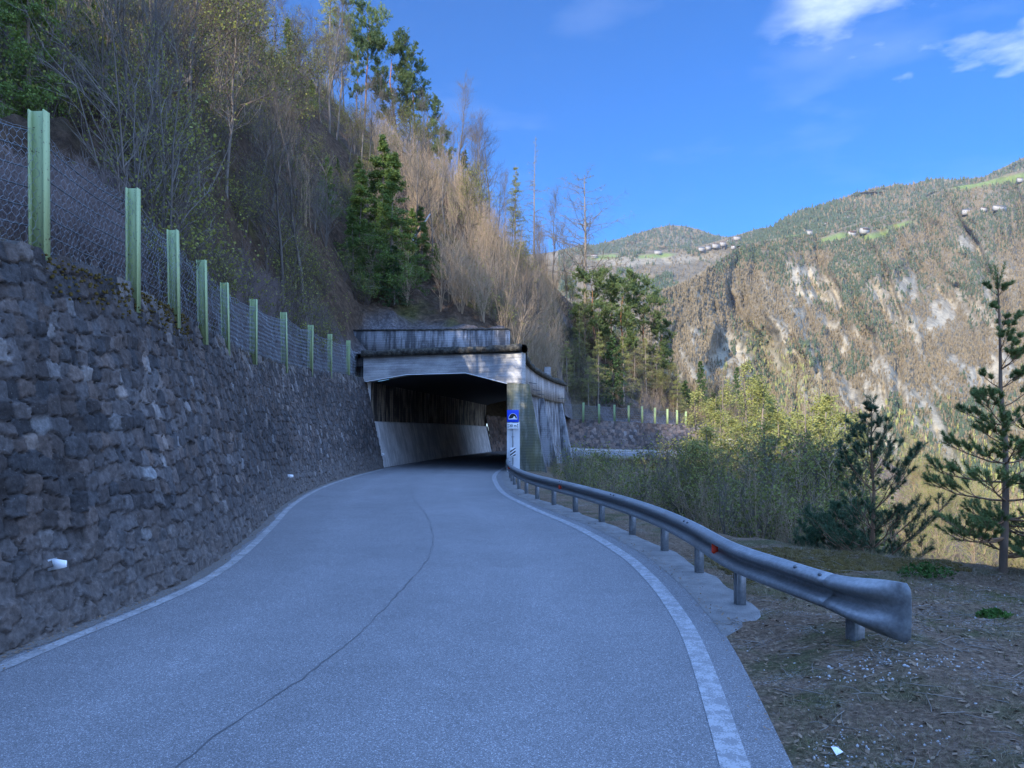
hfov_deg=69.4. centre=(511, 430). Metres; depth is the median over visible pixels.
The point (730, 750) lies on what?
road edge line
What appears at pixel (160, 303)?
wall moss
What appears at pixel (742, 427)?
larch tree
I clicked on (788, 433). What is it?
larch tree
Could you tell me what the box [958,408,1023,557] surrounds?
scots pine
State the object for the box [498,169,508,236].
bare tree
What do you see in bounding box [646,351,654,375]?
sapling clump
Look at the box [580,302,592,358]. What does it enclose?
bare tree
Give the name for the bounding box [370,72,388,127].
bare tree
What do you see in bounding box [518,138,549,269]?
bare larch
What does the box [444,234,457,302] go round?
sapling clump
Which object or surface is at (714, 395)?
spruce tree
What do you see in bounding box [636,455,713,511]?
budding tree
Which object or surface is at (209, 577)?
road edge line
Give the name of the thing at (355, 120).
budding tree
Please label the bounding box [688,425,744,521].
larch tree
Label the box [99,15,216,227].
budding tree
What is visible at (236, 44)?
budding tree
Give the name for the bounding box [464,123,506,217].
bare tree
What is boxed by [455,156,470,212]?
sapling clump
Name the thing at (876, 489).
larch tree
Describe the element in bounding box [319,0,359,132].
bare tree
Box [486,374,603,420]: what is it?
bank
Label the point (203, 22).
budding tree
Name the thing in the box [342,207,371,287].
larch tree
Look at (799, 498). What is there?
sapling clump
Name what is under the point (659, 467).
bare tree
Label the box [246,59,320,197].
bare tree
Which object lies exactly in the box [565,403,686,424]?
rockfall fence
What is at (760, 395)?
larch tree
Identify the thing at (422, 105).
bare tree
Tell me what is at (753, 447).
larch tree
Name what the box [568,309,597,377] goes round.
larch tree
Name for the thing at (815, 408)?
larch tree
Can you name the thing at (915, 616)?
grass
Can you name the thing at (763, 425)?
larch tree
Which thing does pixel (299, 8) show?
budding tree
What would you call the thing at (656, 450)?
budding tree
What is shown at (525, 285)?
sapling clump
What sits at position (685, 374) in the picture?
bare tree
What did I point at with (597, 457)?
budding tree
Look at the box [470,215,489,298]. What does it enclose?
sapling clump
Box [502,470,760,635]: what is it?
road shoulder
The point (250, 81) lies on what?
budding tree
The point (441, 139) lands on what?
bare tree
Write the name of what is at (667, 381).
budding tree
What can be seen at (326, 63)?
bare tree
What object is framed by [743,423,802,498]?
bare tree
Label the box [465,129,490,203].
bare tree
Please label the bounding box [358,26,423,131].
pine tree
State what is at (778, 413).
larch tree
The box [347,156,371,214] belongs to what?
larch tree
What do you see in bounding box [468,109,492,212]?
bare tree
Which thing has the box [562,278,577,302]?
budding tree
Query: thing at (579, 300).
budding tree
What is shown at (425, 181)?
bare tree
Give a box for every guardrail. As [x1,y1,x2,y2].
[506,457,911,642]
[571,447,676,455]
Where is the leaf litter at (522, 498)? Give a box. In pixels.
[1,469,823,765]
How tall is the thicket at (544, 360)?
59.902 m
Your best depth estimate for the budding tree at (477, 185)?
81.51 m
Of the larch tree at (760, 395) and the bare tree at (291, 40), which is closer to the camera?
the larch tree at (760, 395)
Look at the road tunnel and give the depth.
44.73 m
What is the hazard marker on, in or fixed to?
attached to the tunnel sign
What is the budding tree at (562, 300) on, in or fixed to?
on the hillside
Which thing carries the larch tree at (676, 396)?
on the hillside
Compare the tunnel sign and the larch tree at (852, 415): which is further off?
the larch tree at (852, 415)
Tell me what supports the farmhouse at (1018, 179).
on the mountain at (936, 426)
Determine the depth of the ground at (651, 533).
6.17 m
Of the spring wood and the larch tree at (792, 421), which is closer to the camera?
the larch tree at (792, 421)
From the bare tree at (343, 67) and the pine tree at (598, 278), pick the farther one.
the bare tree at (343, 67)
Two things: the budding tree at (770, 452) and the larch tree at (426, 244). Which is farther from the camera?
the larch tree at (426, 244)
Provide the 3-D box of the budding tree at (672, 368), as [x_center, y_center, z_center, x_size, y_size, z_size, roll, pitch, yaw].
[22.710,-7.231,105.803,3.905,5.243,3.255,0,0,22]
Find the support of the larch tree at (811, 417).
on the ground at (651, 533)
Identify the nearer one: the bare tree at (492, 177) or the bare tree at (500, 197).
the bare tree at (500, 197)
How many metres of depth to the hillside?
48.52 m
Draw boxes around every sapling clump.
[297,148,314,227]
[370,123,389,154]
[404,166,414,212]
[407,184,430,231]
[439,171,458,238]
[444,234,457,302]
[450,197,478,302]
[451,147,465,201]
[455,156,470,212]
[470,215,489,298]
[473,226,488,280]
[476,200,487,268]
[494,219,522,327]
[515,249,533,326]
[538,233,550,277]
[614,376,619,405]
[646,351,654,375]
[724,449,764,537]
[759,443,810,536]
[771,465,823,537]
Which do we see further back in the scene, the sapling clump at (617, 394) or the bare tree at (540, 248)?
the bare tree at (540, 248)
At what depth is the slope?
89.74 m
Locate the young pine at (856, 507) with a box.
[787,394,958,558]
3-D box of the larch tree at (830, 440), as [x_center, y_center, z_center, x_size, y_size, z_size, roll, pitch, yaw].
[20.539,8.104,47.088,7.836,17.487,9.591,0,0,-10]
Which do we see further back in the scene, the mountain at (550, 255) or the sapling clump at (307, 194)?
the mountain at (550, 255)
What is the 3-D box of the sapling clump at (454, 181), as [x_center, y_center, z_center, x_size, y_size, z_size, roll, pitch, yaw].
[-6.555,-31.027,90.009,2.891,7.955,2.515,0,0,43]
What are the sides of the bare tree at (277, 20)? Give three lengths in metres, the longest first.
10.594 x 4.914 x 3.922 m
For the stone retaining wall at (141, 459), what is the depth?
9.63 m
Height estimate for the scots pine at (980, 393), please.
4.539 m
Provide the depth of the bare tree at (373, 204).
60.18 m
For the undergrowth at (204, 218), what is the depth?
25.55 m
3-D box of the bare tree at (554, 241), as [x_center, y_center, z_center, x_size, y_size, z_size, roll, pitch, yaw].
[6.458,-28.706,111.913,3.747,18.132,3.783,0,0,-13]
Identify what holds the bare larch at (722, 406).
on the ground at (651, 533)
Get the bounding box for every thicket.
[0,0,379,328]
[360,106,744,423]
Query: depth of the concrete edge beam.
78.28 m
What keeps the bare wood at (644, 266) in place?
on the mountain at (667, 261)
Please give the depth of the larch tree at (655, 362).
103.81 m
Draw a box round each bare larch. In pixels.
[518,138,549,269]
[525,163,637,336]
[712,374,737,459]
[794,385,830,501]
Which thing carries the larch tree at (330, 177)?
on the hillside
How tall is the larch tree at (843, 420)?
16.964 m
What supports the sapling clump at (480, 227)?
on the hillside
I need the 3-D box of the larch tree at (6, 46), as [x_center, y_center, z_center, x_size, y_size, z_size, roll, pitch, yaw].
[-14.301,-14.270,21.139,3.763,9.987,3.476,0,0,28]
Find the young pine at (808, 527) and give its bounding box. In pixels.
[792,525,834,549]
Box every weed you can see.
[897,559,958,578]
[975,607,1013,619]
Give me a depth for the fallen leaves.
6.04 m
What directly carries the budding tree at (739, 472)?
on the ground at (651, 533)
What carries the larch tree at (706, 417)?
on the ground at (651, 533)
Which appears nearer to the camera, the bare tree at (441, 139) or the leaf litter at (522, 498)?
the leaf litter at (522, 498)
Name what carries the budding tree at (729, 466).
on the ground at (651, 533)
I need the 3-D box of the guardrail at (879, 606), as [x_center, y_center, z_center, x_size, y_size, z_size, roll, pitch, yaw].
[1.172,1.842,21.709,1.060,1.056,31.106,0,0,-7]
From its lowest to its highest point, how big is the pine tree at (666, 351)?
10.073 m
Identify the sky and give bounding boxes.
[201,0,1023,429]
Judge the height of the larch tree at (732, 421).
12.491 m
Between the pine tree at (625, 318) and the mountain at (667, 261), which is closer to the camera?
the pine tree at (625, 318)
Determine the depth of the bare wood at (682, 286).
1228.20 m
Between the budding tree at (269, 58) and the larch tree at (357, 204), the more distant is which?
the larch tree at (357, 204)
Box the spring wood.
[697,320,1023,543]
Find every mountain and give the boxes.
[524,225,724,261]
[529,228,765,330]
[620,169,1023,533]
[737,157,1023,246]
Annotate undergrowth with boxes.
[0,0,743,425]
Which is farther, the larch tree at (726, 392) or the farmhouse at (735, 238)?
the farmhouse at (735, 238)
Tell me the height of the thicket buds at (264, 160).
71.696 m
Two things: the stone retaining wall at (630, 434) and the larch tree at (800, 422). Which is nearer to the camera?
the larch tree at (800, 422)
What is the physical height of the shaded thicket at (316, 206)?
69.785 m
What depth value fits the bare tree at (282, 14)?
105.96 m
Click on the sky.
(725, 118)
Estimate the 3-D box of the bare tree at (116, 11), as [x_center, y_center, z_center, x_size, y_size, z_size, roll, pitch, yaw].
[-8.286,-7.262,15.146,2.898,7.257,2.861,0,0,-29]
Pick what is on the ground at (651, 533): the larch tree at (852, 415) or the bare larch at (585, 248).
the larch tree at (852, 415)
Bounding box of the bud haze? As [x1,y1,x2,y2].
[0,0,743,424]
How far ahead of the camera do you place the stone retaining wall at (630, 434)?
91.48 m
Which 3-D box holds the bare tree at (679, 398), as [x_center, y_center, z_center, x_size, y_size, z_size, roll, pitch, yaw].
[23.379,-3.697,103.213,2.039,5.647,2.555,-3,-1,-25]
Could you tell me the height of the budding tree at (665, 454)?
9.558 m
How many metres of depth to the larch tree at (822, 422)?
35.86 m
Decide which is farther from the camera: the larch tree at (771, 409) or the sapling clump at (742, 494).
the larch tree at (771, 409)
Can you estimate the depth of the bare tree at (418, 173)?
62.14 m
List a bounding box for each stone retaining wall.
[0,240,383,653]
[486,415,803,451]
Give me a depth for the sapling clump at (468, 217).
58.70 m
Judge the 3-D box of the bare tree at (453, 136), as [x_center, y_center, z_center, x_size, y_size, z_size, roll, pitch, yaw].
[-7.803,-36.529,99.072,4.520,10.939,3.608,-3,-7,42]
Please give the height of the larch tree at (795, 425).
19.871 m
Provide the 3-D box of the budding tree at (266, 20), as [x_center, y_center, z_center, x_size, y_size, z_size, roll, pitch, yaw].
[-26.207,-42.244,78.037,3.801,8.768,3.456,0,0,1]
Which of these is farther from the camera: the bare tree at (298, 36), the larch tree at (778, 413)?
the bare tree at (298, 36)
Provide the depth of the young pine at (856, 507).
12.49 m
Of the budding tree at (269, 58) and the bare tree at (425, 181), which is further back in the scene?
the bare tree at (425, 181)
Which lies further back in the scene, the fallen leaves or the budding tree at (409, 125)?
the budding tree at (409, 125)
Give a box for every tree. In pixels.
[0,0,70,80]
[0,0,80,118]
[12,0,112,73]
[25,0,187,185]
[57,0,122,110]
[58,0,181,130]
[85,0,277,130]
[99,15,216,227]
[101,0,209,169]
[105,0,199,145]
[109,0,194,173]
[130,0,234,159]
[139,1,152,105]
[165,0,248,99]
[169,0,294,197]
[173,0,211,73]
[187,0,263,145]
[214,1,253,88]
[219,0,271,88]
[222,81,320,322]
[231,17,334,209]
[235,0,272,90]
[236,41,302,146]
[243,1,269,44]
[244,56,315,323]
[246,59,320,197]
[248,0,272,63]
[251,0,276,56]
[262,0,294,61]
[264,64,314,157]
[277,0,288,51]
[278,17,298,76]
[280,4,319,89]
[280,20,318,77]
[281,8,312,83]
[282,12,300,86]
[292,3,338,123]
[303,0,360,95]
[309,79,320,109]
[310,33,336,80]
[314,23,340,83]
[317,157,344,217]
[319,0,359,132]
[320,44,334,88]
[324,0,358,103]
[326,27,343,97]
[330,16,357,140]
[333,161,366,266]
[333,169,384,284]
[334,25,352,103]
[335,91,371,161]
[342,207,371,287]
[347,40,367,118]
[347,134,416,287]
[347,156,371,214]
[349,0,393,128]
[350,151,425,300]
[351,76,377,160]
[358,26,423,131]
[361,73,384,170]
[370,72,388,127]
[370,150,402,261]
[376,244,413,306]
[377,93,400,150]
[386,95,426,182]
[388,83,398,125]
[389,98,425,161]
[392,41,431,146]
[393,66,423,153]
[396,208,436,295]
[398,124,447,264]
[404,205,439,278]
[405,143,450,261]
[411,86,434,172]
[412,92,443,159]
[415,115,435,157]
[427,243,447,278]
[431,105,455,235]
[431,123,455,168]
[439,118,464,194]
[444,155,486,252]
[446,105,495,183]
[448,72,476,176]
[456,148,472,184]
[456,161,500,217]
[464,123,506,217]
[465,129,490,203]
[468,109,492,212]
[469,171,486,202]
[490,167,510,243]
[495,239,541,292]
[496,194,526,242]
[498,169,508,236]
[500,230,535,338]
[502,166,531,250]
[507,250,546,345]
[507,250,549,344]
[528,225,549,316]
[529,231,545,275]
[531,214,543,282]
[545,183,566,295]
[549,220,577,323]
[551,295,570,330]
[560,282,575,307]
[560,340,575,393]
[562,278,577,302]
[565,339,581,373]
[568,265,618,357]
[568,297,586,338]
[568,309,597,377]
[569,288,577,301]
[574,290,598,335]
[574,347,592,394]
[577,331,621,407]
[579,355,598,405]
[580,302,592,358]
[583,447,630,489]
[593,335,632,405]
[595,267,646,370]
[598,286,619,332]
[599,332,610,368]
[609,336,641,405]
[620,272,670,376]
[625,320,650,383]
[626,430,715,494]
[633,434,715,483]
[635,339,649,363]
[636,338,659,393]
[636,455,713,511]
[637,447,701,505]
[641,318,676,379]
[645,348,670,394]
[648,440,713,515]
[651,370,668,394]
[654,440,746,518]
[661,361,680,395]
[662,374,672,393]
[668,373,689,415]
[669,386,719,464]
[672,388,685,415]
[674,380,692,412]
[681,364,691,389]
[684,436,714,484]
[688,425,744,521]
[692,361,711,415]
[692,399,716,461]
[693,441,786,524]
[694,397,730,469]
[696,375,712,393]
[704,431,800,529]
[706,407,738,478]
[709,392,721,421]
[709,407,844,526]
[710,371,719,392]
[713,379,738,452]
[717,431,802,536]
[719,357,767,460]
[720,420,755,493]
[723,423,860,529]
[725,376,734,417]
[725,377,783,476]
[726,370,791,468]
[726,414,749,455]
[731,367,747,418]
[731,417,809,533]
[734,385,786,455]
[735,433,762,516]
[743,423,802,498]
[745,437,897,545]
[749,430,846,539]
[753,391,783,455]
[756,395,791,433]
[760,427,896,545]
[765,409,797,488]
[768,410,901,548]
[771,413,799,453]
[784,414,836,465]
[785,410,819,456]
[786,407,799,468]
[790,410,801,439]
[798,412,876,524]
[802,390,904,546]
[804,451,847,510]
[806,389,860,526]
[812,420,852,532]
[826,407,889,547]
[833,407,914,547]
[842,429,893,536]
[845,468,884,546]
[861,452,905,553]
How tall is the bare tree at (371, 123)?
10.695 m
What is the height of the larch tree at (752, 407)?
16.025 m
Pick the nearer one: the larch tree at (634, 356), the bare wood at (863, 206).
the larch tree at (634, 356)
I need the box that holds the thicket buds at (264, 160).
[0,0,704,416]
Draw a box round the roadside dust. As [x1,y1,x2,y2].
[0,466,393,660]
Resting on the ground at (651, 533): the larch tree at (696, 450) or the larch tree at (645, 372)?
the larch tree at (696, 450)
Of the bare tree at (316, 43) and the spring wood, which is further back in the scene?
the spring wood
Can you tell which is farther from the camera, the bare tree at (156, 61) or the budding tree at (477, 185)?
the budding tree at (477, 185)
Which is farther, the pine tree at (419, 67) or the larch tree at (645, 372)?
the pine tree at (419, 67)
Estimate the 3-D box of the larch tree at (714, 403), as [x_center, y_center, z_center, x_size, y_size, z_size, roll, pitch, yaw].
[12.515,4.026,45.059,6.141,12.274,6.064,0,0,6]
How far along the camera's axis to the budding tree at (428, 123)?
114.42 m
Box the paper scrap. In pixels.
[831,746,842,754]
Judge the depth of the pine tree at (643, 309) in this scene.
105.27 m
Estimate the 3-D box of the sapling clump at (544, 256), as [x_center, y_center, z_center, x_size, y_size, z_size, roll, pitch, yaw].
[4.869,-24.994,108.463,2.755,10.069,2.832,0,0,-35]
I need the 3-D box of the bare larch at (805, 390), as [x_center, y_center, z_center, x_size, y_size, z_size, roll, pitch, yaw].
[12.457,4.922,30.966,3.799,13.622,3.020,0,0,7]
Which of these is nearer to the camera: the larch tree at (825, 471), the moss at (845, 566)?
the moss at (845, 566)
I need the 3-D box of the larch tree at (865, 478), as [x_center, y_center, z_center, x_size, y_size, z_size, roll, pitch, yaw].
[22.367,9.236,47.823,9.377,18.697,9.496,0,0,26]
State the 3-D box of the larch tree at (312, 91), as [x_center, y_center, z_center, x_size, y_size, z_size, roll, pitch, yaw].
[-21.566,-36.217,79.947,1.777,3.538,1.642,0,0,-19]
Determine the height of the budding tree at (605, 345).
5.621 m
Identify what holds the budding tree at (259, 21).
on the hillside
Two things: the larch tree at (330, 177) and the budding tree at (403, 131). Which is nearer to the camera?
the larch tree at (330, 177)
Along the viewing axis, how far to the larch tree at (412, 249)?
56.88 m
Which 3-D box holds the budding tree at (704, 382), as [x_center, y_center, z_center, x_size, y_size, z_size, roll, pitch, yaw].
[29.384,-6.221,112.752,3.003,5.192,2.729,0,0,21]
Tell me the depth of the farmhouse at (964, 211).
1852.38 m
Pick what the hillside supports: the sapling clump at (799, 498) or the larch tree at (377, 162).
the larch tree at (377, 162)
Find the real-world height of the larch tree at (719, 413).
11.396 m
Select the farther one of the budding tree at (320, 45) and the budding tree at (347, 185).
the budding tree at (320, 45)
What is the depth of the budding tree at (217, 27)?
39.43 m
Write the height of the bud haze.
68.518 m
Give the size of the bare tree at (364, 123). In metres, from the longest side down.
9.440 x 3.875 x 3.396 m
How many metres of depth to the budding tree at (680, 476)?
19.29 m
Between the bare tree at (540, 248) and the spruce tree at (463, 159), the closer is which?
the bare tree at (540, 248)
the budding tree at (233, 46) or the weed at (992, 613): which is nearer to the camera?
the weed at (992, 613)
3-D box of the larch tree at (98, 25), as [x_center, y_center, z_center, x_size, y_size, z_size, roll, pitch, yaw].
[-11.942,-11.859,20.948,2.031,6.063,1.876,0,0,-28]
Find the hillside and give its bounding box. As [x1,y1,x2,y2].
[0,28,753,427]
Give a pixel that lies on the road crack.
(309, 671)
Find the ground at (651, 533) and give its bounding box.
[516,455,1023,767]
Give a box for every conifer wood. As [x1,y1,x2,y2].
[558,223,730,256]
[558,226,763,335]
[634,178,1023,495]
[736,157,1023,247]
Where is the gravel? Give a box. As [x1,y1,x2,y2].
[747,562,1017,767]
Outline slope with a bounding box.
[712,425,1023,568]
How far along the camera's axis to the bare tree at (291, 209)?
34.33 m
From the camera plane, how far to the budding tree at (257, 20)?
71.20 m
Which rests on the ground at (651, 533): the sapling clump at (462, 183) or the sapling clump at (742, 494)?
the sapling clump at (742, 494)
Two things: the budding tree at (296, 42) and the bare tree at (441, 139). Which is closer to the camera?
the bare tree at (441, 139)
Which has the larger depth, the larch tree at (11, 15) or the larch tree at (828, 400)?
the larch tree at (828, 400)
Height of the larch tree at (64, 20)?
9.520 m
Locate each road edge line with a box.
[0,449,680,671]
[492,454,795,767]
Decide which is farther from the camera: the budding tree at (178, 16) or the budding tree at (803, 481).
the budding tree at (178, 16)
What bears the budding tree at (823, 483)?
on the ground at (651, 533)
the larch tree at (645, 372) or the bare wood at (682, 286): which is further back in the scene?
the bare wood at (682, 286)
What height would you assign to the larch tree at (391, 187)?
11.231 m
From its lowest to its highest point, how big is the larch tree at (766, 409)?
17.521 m
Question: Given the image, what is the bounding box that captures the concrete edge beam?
[574,451,868,472]
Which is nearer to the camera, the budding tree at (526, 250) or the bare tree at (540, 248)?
the budding tree at (526, 250)
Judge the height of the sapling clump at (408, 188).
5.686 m
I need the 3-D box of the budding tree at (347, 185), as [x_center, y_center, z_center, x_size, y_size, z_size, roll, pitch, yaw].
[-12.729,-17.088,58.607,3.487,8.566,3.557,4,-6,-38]
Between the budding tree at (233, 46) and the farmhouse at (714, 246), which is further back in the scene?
the farmhouse at (714, 246)
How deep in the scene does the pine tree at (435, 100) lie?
125.71 m
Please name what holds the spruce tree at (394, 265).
on the hillside
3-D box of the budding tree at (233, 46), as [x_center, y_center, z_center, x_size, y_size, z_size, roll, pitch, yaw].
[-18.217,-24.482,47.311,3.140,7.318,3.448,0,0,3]
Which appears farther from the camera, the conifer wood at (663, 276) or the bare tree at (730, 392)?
the conifer wood at (663, 276)
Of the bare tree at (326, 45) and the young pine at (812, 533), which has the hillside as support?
the bare tree at (326, 45)
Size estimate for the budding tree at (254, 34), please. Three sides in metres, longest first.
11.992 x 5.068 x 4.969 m
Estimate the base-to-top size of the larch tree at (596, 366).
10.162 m
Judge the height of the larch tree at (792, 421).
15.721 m
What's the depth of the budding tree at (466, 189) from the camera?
67.81 m
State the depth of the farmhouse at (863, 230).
1700.43 m
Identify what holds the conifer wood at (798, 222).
on the mountain at (927, 184)
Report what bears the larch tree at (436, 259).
on the hillside
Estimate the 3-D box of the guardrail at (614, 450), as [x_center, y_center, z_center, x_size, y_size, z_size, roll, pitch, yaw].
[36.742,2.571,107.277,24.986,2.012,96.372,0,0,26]
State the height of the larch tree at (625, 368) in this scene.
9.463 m
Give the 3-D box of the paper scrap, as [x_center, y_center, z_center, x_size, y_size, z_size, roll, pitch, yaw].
[2.103,2.070,4.788,0.065,0.040,0.055,0,0,-23]
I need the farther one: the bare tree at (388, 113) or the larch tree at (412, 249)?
the bare tree at (388, 113)
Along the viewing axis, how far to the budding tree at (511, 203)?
113.72 m
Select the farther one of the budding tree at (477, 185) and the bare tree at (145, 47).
the budding tree at (477, 185)
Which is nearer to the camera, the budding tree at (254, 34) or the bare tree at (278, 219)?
the bare tree at (278, 219)
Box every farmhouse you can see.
[654,250,661,254]
[712,243,719,248]
[733,236,740,240]
[847,231,856,235]
[859,227,869,234]
[961,209,969,215]
[992,205,1006,210]
[1016,177,1022,182]
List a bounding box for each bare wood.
[558,225,722,255]
[558,228,764,330]
[623,179,1023,545]
[738,158,1023,243]
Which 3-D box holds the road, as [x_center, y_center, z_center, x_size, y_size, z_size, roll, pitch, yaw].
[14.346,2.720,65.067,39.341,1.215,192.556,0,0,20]
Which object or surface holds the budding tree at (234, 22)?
on the hillside
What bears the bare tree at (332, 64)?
on the hillside
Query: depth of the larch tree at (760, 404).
49.05 m
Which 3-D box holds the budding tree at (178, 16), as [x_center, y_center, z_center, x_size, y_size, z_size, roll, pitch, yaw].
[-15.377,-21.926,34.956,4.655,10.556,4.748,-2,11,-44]
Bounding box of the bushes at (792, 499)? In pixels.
[546,424,915,555]
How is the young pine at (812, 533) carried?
on the ground at (651, 533)
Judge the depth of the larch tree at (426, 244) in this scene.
61.84 m
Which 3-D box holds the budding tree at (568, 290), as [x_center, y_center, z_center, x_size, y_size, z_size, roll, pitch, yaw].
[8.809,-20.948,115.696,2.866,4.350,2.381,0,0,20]
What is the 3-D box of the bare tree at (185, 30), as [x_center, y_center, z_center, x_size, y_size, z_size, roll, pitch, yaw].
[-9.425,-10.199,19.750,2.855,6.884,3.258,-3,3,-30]
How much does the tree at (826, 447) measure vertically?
12.219 m
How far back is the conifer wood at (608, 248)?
4064.11 m
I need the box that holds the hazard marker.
[510,448,515,456]
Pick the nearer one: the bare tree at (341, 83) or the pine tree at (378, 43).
the bare tree at (341, 83)
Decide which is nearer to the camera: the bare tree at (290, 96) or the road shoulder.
the road shoulder
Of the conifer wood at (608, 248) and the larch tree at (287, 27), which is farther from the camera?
the conifer wood at (608, 248)
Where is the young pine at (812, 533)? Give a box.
[797,500,902,554]
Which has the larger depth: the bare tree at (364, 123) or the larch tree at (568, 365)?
the larch tree at (568, 365)
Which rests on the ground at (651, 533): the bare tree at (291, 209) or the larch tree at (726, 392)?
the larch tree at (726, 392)
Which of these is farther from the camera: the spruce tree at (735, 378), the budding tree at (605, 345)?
the spruce tree at (735, 378)
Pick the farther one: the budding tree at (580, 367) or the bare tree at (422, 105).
the budding tree at (580, 367)
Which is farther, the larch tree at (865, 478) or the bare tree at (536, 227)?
the bare tree at (536, 227)
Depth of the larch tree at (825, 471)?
30.21 m
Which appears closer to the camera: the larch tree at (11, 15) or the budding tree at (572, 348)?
the larch tree at (11, 15)
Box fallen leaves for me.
[706,546,1023,767]
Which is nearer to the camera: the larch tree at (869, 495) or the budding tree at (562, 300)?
the larch tree at (869, 495)
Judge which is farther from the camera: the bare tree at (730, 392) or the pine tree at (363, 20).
the pine tree at (363, 20)
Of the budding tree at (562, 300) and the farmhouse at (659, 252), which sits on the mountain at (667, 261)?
the farmhouse at (659, 252)
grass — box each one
[0,227,352,375]
[679,541,1023,600]
[705,544,1023,767]
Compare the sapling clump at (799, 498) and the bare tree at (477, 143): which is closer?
the sapling clump at (799, 498)
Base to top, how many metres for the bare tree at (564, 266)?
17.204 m
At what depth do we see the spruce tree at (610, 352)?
95.77 m
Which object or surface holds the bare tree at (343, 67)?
on the hillside
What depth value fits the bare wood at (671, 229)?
4045.05 m
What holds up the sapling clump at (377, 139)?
on the hillside
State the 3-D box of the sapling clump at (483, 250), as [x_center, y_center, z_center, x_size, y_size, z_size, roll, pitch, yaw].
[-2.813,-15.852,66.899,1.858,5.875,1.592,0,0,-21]
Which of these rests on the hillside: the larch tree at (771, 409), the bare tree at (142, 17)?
the bare tree at (142, 17)
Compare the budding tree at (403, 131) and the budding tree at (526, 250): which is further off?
the budding tree at (403, 131)
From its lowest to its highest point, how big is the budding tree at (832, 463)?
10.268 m
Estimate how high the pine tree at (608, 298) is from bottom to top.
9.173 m
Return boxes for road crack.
[176,471,441,766]
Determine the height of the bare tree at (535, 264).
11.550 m
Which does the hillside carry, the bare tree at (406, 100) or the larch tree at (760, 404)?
the bare tree at (406, 100)
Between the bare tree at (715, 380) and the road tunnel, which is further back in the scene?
the bare tree at (715, 380)
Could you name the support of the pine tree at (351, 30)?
on the hillside
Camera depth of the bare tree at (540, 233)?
88.12 m
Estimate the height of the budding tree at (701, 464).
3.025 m
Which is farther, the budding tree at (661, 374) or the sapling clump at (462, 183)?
the budding tree at (661, 374)
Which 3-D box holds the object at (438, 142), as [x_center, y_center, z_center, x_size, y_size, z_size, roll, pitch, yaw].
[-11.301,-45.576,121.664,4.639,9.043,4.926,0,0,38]
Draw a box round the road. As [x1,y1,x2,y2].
[0,449,836,767]
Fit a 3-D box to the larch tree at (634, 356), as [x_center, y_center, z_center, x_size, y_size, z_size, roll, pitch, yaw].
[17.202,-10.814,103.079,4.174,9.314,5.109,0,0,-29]
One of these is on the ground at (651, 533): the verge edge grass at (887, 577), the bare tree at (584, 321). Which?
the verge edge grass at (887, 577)
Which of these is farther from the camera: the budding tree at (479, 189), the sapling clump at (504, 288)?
the budding tree at (479, 189)
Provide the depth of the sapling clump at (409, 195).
66.20 m
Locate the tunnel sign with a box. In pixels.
[507,409,518,464]
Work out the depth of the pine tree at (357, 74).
119.36 m
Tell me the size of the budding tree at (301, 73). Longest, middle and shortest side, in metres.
10.472 x 5.891 x 5.171 m
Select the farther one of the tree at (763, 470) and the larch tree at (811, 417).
the larch tree at (811, 417)
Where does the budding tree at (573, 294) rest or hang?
on the hillside
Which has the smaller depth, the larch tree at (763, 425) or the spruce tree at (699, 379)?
the larch tree at (763, 425)
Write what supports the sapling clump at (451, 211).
on the hillside
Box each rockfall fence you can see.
[0,109,357,377]
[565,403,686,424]
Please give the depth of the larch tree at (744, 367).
45.77 m
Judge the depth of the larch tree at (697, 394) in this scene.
39.83 m
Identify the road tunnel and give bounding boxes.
[350,328,574,472]
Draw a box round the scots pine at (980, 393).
[919,261,1023,572]
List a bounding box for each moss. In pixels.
[42,254,192,342]
[704,547,971,584]

